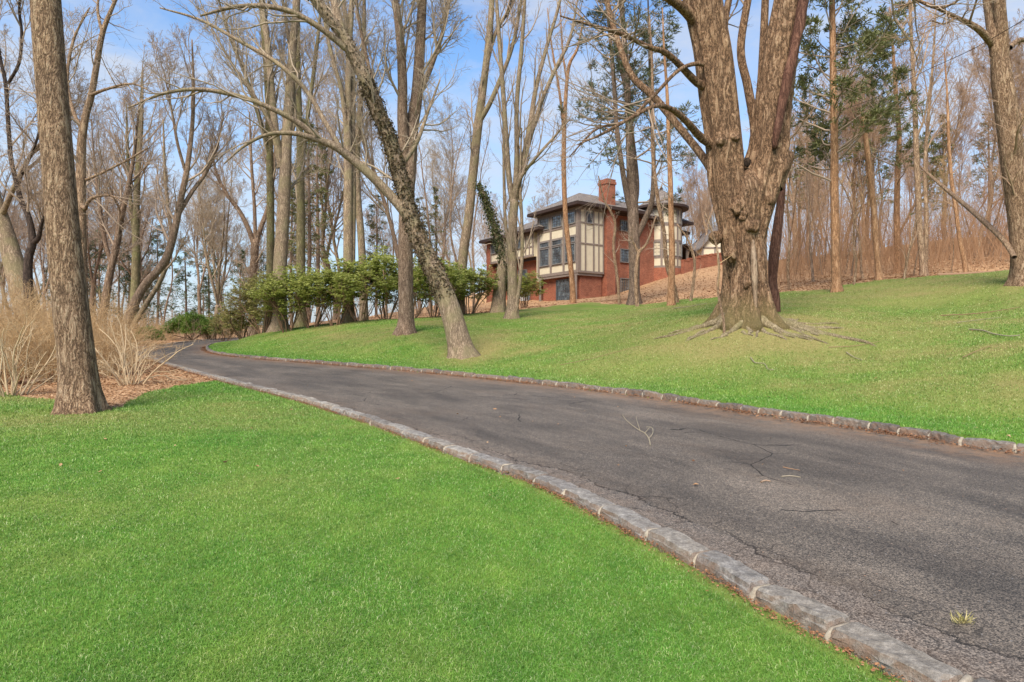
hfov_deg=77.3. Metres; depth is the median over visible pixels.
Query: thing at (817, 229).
tree
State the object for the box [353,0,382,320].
tree
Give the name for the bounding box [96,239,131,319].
hemlock tree
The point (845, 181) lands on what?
tree
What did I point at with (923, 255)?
tree
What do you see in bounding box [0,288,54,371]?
dormant shrub
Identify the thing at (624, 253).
window
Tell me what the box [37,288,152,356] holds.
dormant shrub
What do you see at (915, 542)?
driveway
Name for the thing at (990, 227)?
fallen pole
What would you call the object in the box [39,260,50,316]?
hemlock tree
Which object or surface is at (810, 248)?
tree
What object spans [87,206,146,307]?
tree
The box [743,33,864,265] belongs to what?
tree
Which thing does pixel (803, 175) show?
pine tree
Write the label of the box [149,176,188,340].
tree
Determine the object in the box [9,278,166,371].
dormant shrub
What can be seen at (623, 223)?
window
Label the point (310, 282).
rhododendron
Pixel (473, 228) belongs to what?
tree
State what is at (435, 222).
pine tree
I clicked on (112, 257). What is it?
tree
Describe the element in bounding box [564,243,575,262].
window
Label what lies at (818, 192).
tree
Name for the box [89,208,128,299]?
tree
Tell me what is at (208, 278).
hemlock tree
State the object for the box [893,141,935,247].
tree
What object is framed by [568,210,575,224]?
window
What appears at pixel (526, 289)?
rhododendron
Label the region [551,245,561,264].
window
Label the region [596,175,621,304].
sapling
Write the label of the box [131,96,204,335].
tree
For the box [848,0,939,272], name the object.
cedar tree
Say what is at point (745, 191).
maple tree
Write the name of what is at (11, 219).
tree
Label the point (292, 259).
tree
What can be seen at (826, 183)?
tree
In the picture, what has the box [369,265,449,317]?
rhododendron
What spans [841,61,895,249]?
tree
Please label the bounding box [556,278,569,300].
door
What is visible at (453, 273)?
rhododendron
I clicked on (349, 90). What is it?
tree
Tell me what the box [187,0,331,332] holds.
tree
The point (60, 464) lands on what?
fallen leaves
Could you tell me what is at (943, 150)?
pine tree
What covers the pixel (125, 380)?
dormant shrub
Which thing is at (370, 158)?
tree
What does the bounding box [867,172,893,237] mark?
tree
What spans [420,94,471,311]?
tree
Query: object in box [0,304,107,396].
dormant shrub
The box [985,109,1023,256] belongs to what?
tree
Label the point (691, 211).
tree
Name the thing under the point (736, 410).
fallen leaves
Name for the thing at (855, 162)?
tree
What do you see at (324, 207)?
tree
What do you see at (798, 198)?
tree
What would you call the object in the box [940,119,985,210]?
tree
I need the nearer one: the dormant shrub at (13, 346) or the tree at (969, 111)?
the dormant shrub at (13, 346)
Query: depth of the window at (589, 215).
55.67 m
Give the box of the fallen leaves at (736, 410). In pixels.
[200,346,1023,453]
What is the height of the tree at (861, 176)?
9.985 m
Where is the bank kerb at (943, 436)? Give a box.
[206,340,1023,453]
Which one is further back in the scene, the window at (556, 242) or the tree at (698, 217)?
the tree at (698, 217)
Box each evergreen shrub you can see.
[135,326,165,343]
[159,311,221,339]
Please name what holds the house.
on the ground at (748, 345)
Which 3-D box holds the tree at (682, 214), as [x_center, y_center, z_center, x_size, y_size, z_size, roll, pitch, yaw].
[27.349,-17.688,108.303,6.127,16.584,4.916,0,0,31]
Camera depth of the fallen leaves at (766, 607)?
4.08 m
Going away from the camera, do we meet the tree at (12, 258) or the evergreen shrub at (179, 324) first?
the tree at (12, 258)
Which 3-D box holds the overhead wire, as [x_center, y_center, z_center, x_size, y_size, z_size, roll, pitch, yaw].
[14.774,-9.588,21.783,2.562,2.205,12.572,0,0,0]
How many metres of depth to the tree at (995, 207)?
44.29 m
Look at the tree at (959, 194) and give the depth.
40.37 m
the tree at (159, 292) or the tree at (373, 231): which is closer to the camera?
the tree at (159, 292)
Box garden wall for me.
[681,252,721,273]
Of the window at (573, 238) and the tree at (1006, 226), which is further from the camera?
the window at (573, 238)
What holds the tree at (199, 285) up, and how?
on the ground at (748, 345)
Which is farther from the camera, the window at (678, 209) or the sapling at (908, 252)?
the window at (678, 209)
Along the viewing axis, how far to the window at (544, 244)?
58.91 m
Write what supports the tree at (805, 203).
on the ground at (748, 345)
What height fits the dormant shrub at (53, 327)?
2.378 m
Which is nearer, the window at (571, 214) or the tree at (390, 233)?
the tree at (390, 233)
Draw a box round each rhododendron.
[206,312,247,340]
[212,300,263,338]
[221,271,297,333]
[240,266,324,332]
[269,263,342,327]
[276,262,375,325]
[318,256,393,321]
[350,245,419,318]
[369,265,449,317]
[397,256,468,317]
[443,261,498,313]
[506,270,546,307]
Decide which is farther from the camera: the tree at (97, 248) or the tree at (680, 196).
the tree at (680, 196)
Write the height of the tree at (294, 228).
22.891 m
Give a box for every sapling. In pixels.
[547,0,583,302]
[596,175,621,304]
[619,216,655,306]
[640,16,678,302]
[676,221,705,300]
[703,209,731,332]
[781,172,798,289]
[846,192,872,284]
[894,199,925,278]
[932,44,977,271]
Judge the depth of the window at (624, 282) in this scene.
58.95 m
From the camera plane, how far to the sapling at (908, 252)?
27.96 m
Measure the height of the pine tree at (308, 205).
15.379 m
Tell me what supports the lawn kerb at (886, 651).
on the ground at (748, 345)
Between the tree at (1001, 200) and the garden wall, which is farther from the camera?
the garden wall
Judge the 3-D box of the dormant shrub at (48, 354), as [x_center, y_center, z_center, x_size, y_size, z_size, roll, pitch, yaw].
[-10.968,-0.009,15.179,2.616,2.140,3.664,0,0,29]
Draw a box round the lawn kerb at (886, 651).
[136,337,990,681]
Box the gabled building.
[692,226,720,254]
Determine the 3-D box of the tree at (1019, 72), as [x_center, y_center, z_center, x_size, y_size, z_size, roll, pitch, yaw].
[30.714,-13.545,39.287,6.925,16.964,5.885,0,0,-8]
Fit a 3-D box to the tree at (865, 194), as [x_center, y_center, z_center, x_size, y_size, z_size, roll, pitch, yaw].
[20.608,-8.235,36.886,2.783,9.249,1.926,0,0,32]
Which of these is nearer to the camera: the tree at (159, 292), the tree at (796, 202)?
the tree at (159, 292)
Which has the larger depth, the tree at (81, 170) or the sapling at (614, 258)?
the sapling at (614, 258)
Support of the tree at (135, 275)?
on the ground at (748, 345)
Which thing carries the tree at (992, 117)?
on the ground at (748, 345)
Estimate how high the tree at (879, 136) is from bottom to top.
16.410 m
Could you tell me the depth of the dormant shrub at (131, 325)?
21.03 m
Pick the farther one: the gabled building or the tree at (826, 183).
the gabled building
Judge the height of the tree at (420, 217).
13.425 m
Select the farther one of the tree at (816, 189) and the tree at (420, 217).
the tree at (816, 189)
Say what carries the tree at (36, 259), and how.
on the ground at (748, 345)
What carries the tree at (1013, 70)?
on the ground at (748, 345)
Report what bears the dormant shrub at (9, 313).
on the ground at (748, 345)
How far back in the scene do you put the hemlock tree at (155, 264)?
61.91 m
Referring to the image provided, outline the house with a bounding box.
[479,178,698,301]
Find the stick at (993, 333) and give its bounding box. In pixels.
[969,329,1018,336]
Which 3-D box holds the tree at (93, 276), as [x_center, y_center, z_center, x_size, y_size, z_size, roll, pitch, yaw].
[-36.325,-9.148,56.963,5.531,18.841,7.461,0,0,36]
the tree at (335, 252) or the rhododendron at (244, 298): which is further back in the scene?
the tree at (335, 252)
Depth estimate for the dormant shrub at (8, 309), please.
20.40 m
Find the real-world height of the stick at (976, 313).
0.211 m
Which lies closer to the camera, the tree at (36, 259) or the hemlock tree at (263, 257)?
the hemlock tree at (263, 257)
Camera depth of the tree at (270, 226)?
35.81 m
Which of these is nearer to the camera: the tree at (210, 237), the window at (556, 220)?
the tree at (210, 237)
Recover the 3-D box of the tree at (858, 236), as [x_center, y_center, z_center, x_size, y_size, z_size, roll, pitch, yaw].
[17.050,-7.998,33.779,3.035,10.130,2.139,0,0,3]
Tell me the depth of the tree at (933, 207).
32.81 m
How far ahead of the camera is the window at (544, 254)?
58.92 m
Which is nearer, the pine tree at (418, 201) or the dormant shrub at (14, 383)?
the dormant shrub at (14, 383)
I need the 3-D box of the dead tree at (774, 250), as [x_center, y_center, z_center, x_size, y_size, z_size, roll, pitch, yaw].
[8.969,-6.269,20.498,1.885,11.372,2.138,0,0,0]
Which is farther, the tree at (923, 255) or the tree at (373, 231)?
the tree at (373, 231)
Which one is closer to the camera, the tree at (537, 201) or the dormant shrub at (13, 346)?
the dormant shrub at (13, 346)
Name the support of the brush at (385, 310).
on the ground at (748, 345)
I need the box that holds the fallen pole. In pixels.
[919,166,1016,258]
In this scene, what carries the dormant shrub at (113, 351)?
on the ground at (748, 345)
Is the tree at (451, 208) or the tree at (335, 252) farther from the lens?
the tree at (335, 252)
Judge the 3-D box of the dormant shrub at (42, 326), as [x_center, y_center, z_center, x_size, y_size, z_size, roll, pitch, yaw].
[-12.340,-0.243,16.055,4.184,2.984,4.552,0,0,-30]
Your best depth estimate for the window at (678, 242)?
61.61 m
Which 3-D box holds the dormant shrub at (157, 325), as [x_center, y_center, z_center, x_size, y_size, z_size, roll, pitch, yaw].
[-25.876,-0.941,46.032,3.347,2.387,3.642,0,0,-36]
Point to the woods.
(140, 305)
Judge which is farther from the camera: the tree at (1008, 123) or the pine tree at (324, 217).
the pine tree at (324, 217)
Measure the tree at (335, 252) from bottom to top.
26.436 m
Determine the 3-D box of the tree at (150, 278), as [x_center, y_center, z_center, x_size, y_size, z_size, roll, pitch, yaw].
[-15.571,-6.965,30.300,5.322,15.653,4.547,0,0,-40]
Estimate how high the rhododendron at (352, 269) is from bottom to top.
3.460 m
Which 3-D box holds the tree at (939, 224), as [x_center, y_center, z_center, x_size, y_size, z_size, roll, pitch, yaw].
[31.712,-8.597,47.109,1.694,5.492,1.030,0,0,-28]
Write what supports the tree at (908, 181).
on the ground at (748, 345)
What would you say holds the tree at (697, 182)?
on the ground at (748, 345)
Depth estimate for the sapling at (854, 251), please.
27.97 m
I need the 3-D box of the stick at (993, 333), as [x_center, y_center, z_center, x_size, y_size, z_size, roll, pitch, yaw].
[10.324,-0.188,13.803,0.169,0.193,1.615,0,0,6]
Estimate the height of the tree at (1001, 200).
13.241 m
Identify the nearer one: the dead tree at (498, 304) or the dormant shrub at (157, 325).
the dead tree at (498, 304)
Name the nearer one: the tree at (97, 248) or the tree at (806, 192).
the tree at (806, 192)
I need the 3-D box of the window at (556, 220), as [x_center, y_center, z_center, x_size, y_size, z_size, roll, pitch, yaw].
[4.016,-10.730,57.365,0.122,1.120,1.420,0,0,-34]
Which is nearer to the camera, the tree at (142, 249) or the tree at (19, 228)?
the tree at (19, 228)
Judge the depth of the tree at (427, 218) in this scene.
45.18 m
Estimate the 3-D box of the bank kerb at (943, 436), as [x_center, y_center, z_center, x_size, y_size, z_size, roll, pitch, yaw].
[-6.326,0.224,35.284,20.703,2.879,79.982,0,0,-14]
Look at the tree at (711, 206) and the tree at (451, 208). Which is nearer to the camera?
the tree at (451, 208)
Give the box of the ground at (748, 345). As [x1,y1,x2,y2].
[0,237,1023,681]
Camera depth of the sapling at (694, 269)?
32.95 m
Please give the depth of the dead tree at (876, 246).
28.90 m
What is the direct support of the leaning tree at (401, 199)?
on the ground at (748, 345)
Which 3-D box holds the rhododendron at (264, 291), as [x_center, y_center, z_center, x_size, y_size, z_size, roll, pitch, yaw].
[-11.410,-2.065,31.777,4.454,3.411,4.873,0,0,-13]
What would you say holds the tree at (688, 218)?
on the ground at (748, 345)
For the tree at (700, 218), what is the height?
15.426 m
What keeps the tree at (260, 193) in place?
on the ground at (748, 345)
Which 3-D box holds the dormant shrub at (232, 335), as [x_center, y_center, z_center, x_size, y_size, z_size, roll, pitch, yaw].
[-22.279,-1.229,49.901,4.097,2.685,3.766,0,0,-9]
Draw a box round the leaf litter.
[1,242,1009,407]
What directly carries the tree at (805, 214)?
on the ground at (748, 345)
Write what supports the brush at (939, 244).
on the ground at (748, 345)
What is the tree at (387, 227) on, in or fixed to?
on the ground at (748, 345)
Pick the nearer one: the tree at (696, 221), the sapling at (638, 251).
the sapling at (638, 251)
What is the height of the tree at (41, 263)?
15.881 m
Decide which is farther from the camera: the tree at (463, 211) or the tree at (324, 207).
the tree at (463, 211)
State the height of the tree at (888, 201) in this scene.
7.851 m
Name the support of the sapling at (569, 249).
on the ground at (748, 345)
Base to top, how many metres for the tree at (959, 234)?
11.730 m
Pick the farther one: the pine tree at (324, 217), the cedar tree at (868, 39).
the pine tree at (324, 217)
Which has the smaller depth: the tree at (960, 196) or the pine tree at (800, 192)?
the tree at (960, 196)
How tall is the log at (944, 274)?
0.265 m
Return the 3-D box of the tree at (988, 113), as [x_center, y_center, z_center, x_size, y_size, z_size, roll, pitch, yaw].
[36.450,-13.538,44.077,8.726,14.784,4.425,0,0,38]
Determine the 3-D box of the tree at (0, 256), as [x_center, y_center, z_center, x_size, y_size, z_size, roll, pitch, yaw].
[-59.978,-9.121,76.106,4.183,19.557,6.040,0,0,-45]
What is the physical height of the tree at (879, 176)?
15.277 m
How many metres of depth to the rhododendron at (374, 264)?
32.30 m
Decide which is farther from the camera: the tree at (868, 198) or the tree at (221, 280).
the tree at (221, 280)
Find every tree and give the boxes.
[0,0,97,316]
[0,0,200,290]
[0,36,111,318]
[0,154,40,305]
[0,184,27,314]
[0,185,25,293]
[8,162,106,253]
[8,203,48,300]
[14,200,48,308]
[29,0,112,414]
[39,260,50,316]
[71,64,171,322]
[74,131,150,320]
[86,204,118,284]
[87,139,177,304]
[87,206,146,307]
[87,229,121,322]
[88,42,175,339]
[88,196,155,305]
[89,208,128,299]
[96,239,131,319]
[116,180,155,323]
[120,189,163,315]
[121,23,252,328]
[125,0,480,359]
[125,266,160,327]
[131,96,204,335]
[139,225,180,326]
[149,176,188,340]
[155,257,173,323]
[160,166,230,339]
[162,237,211,339]
[181,101,292,335]
[181,120,257,338]
[184,234,227,335]
[185,176,250,335]
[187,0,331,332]
[191,277,214,320]
[210,0,296,332]
[212,233,225,308]
[219,248,248,336]
[227,217,265,306]
[233,114,320,269]
[244,254,265,327]
[275,171,314,270]
[278,0,343,327]
[279,32,366,316]
[287,181,315,325]
[288,125,342,321]
[288,181,312,322]
[289,118,332,321]
[293,54,378,319]
[293,157,332,269]
[305,220,321,315]
[308,0,398,310]
[313,0,471,335]
[315,0,374,322]
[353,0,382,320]
[363,189,397,306]
[364,194,391,316]
[379,173,398,253]
[382,180,398,313]
[413,183,421,313]
[414,197,430,310]
[415,108,440,313]
[416,139,458,288]
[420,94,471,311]
[425,186,452,310]
[429,150,482,293]
[431,109,472,311]
[437,228,474,265]
[455,0,534,313]
[463,118,493,309]
[473,181,507,312]
[474,193,491,264]
[479,0,588,318]
[479,192,509,237]
[511,0,999,345]
[525,194,560,223]
[529,174,560,221]
[557,0,701,304]
[643,8,684,305]
[663,178,690,218]
[665,187,687,243]
[674,141,744,243]
[674,192,712,239]
[680,175,711,240]
[680,176,702,256]
[686,190,693,243]
[686,193,715,234]
[687,197,704,251]
[696,167,716,229]
[699,188,710,254]
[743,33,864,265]
[768,15,831,311]
[776,166,824,229]
[784,90,813,275]
[784,130,821,255]
[785,109,829,253]
[786,151,816,267]
[788,145,828,239]
[789,0,927,292]
[790,127,823,265]
[791,64,843,281]
[791,107,829,269]
[791,117,826,273]
[792,127,830,256]
[792,135,829,274]
[794,166,820,270]
[796,44,881,265]
[798,170,826,267]
[802,70,860,267]
[805,155,839,249]
[808,195,829,269]
[810,103,869,277]
[813,9,927,258]
[813,122,850,268]
[821,158,866,245]
[822,181,843,256]
[824,38,920,258]
[839,90,893,275]
[840,153,862,264]
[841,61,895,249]
[844,126,894,273]
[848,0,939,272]
[851,114,900,259]
[857,82,920,253]
[860,116,886,279]
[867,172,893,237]
[877,0,1023,285]
[877,164,908,252]
[884,0,971,275]
[891,38,991,250]
[893,134,922,230]
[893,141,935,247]
[908,25,1011,230]
[909,129,944,258]
[912,155,949,275]
[921,114,967,252]
[928,164,959,257]
[933,196,945,257]
[936,154,956,259]
[936,158,956,272]
[937,119,983,254]
[937,146,973,253]
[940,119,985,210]
[958,3,1023,257]
[960,156,993,216]
[964,103,1020,241]
[965,53,1023,150]
[965,112,1001,243]
[966,52,1023,207]
[976,30,1023,134]
[984,99,1023,255]
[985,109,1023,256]
[986,102,1023,258]
[991,128,1023,251]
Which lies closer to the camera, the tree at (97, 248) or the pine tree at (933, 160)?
the pine tree at (933, 160)
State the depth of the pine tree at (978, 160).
58.09 m
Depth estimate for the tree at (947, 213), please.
32.71 m
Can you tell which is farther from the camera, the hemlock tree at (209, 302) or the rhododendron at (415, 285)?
the hemlock tree at (209, 302)
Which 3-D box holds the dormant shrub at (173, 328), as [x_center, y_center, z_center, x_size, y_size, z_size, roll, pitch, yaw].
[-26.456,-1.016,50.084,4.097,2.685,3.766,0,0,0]
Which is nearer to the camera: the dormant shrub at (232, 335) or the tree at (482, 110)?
the tree at (482, 110)
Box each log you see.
[18,377,52,385]
[937,270,1005,275]
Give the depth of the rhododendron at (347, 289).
30.97 m
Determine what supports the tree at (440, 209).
on the ground at (748, 345)
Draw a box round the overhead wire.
[842,20,1023,109]
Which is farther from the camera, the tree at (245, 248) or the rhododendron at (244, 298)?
the tree at (245, 248)
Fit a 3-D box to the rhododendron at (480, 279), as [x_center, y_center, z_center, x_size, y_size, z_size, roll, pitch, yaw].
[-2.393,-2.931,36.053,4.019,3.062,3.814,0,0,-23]
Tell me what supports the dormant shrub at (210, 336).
on the ground at (748, 345)
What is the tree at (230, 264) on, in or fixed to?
on the ground at (748, 345)
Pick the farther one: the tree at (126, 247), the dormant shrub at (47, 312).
the tree at (126, 247)
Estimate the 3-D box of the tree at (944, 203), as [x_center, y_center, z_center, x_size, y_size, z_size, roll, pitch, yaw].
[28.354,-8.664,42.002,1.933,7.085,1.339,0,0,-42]
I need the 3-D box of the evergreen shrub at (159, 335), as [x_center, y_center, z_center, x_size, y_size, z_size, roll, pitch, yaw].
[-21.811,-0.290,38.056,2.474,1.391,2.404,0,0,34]
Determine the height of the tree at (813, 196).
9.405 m
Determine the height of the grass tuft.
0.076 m
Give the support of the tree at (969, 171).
on the ground at (748, 345)
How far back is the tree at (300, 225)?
39.83 m
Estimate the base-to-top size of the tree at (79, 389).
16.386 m
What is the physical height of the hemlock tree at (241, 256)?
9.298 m
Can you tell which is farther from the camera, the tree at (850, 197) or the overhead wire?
the tree at (850, 197)
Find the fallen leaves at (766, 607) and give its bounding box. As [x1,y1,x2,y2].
[145,358,913,681]
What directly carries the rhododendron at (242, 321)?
on the ground at (748, 345)
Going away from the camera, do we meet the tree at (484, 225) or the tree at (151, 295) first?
the tree at (151, 295)
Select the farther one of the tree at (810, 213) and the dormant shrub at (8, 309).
the tree at (810, 213)
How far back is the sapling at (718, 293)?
16.58 m
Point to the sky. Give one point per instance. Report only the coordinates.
(149, 15)
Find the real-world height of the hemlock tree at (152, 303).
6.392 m
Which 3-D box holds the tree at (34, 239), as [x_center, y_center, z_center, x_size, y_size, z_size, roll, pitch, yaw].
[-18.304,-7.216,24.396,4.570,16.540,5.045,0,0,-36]
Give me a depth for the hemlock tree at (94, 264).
66.08 m
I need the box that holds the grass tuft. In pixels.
[950,610,976,624]
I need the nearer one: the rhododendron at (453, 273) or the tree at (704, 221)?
the rhododendron at (453, 273)
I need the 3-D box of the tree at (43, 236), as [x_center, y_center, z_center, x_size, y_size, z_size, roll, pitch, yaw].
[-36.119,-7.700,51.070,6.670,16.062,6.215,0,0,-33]
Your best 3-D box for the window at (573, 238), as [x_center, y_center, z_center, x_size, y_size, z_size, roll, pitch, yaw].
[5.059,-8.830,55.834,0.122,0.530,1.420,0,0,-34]
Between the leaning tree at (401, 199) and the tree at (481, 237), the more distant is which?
the tree at (481, 237)
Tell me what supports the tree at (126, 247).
on the ground at (748, 345)
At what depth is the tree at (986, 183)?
66.47 m
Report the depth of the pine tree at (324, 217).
51.89 m
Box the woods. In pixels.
[0,145,977,324]
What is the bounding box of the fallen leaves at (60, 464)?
[47,291,1019,494]
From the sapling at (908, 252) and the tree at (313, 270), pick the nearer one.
the sapling at (908, 252)
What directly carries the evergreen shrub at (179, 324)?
on the ground at (748, 345)
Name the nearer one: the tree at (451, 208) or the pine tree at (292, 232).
the tree at (451, 208)
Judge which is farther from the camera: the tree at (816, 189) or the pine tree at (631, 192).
the tree at (816, 189)
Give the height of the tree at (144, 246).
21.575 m
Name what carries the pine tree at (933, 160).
on the ground at (748, 345)
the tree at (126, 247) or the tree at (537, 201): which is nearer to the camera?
the tree at (126, 247)
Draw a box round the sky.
[0,0,1023,325]
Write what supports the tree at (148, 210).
on the ground at (748, 345)
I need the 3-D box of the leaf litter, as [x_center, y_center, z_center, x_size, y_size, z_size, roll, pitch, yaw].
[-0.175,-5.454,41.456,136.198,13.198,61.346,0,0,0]
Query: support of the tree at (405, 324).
on the ground at (748, 345)
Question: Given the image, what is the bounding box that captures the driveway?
[135,338,1023,681]
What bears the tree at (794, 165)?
on the ground at (748, 345)
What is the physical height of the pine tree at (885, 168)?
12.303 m
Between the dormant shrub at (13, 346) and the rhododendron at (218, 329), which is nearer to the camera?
the dormant shrub at (13, 346)
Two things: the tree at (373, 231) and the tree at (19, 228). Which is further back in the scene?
the tree at (373, 231)
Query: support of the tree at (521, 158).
on the ground at (748, 345)
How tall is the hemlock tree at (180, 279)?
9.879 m
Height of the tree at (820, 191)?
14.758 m
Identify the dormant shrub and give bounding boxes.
[0,270,54,369]
[0,273,108,378]
[0,287,34,332]
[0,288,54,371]
[0,292,55,384]
[0,301,135,382]
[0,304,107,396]
[1,276,50,322]
[1,278,116,370]
[1,299,124,362]
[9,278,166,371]
[35,301,181,375]
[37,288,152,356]
[89,291,186,363]
[91,298,172,355]
[92,313,193,385]
[139,316,175,338]
[152,313,195,340]
[191,313,223,338]
[207,313,242,337]
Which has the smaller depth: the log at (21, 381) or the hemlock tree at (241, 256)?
the log at (21, 381)
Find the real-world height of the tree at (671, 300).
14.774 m
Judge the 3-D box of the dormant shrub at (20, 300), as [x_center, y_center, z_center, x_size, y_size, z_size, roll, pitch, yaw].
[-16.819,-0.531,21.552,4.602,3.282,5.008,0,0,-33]
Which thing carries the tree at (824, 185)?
on the ground at (748, 345)
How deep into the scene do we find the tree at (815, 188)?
42.30 m
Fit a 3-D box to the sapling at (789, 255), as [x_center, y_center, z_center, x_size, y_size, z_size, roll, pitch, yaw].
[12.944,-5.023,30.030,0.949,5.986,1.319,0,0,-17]
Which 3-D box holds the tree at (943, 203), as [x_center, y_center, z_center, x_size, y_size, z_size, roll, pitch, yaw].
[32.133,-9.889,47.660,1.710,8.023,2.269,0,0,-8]
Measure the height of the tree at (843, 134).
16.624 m
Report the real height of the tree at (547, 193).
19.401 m
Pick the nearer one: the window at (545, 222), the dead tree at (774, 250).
the dead tree at (774, 250)
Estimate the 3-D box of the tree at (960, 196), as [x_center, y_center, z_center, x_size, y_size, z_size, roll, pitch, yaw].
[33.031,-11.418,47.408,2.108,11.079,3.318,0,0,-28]
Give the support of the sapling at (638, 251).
on the ground at (748, 345)
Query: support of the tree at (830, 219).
on the ground at (748, 345)
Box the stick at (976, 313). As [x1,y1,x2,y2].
[941,307,1018,315]
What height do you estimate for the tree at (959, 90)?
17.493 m
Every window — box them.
[539,217,549,231]
[539,241,549,248]
[539,248,549,266]
[551,214,561,228]
[551,238,561,245]
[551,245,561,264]
[564,236,575,243]
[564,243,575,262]
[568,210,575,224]
[586,212,592,223]
[620,220,627,231]
[620,248,628,262]
[620,278,628,291]
[678,209,681,224]
[678,242,681,256]
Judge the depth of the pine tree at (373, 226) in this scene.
58.00 m
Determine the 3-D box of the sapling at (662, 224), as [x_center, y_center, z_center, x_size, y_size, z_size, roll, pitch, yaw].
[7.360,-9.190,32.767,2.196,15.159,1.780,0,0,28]
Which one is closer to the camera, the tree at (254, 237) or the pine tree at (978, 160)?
the tree at (254, 237)
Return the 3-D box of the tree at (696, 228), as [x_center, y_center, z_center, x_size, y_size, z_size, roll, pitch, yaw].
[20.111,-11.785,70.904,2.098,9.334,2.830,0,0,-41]
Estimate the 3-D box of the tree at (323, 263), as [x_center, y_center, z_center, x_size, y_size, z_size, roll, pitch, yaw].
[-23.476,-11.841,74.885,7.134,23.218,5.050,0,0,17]
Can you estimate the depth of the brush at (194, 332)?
43.74 m
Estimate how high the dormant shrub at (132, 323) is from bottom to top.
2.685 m
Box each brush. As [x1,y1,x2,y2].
[13,299,262,342]
[255,292,484,324]
[767,149,1009,286]
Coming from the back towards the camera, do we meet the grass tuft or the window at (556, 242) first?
the window at (556, 242)

